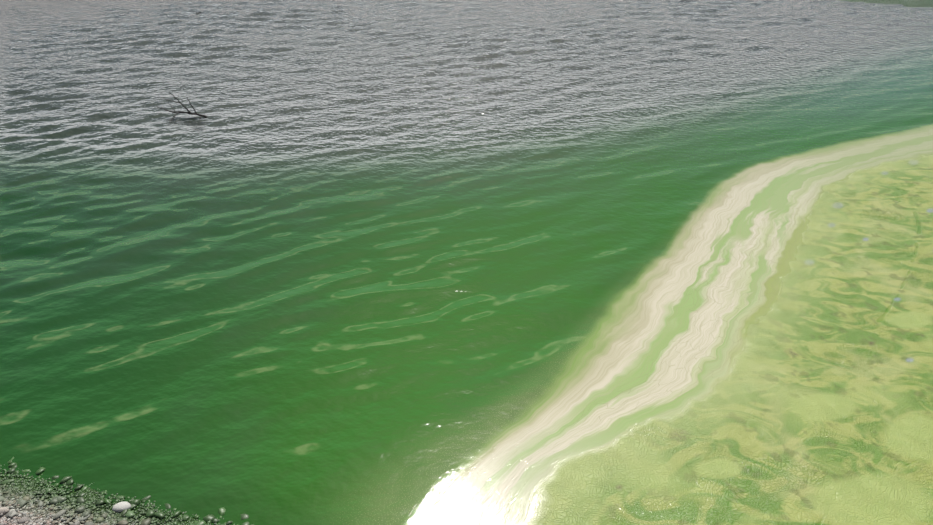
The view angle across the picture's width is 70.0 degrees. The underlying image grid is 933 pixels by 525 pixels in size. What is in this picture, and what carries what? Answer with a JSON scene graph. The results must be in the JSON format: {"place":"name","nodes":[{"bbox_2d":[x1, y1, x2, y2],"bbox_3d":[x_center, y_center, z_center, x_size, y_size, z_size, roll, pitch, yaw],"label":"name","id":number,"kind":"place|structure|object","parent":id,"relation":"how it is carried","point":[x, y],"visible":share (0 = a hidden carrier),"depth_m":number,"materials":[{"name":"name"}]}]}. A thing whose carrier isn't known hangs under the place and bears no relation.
{"place":"outdoors","nodes":[
{"label":"outdoors","id":0,"kind":"place"},
{"bbox_2d":[0,0,932,524],"bbox_3d":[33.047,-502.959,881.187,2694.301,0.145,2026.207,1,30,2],"label":"lake water","id":1,"kind":"structure","parent":0,"point":[496,262],"depth_m":10.11,"materials":[{"name":"green liquid"}]},
{"bbox_2d":[156,92,207,122],"bbox_3d":[-6.865,-3.701,15.825,1.238,0.686,0.566,1,30,2],"label":"dead branch","id":2,"kind":"object","parent":1,"relation":"on","point":[189,112],"visible":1,"depth_m":15.97,"materials":[{"name":"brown wood"}]},
{"bbox_2d":[0,0,932,524],"bbox_3d":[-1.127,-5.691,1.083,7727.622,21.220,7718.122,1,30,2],"label":"ground","id":3,"kind":"structure","parent":0,"point":[904,2],"depth_m":6.19,"materials":[{"name":"grey gravel"}]},
{"bbox_2d":[0,457,253,524],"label":"shore pebbles","id":4,"kind":"object","parent":3,"relation":"on","point":[81,513],"visible":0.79,"depth_m":6.07,"materials":[{"name":"grey gravel"}]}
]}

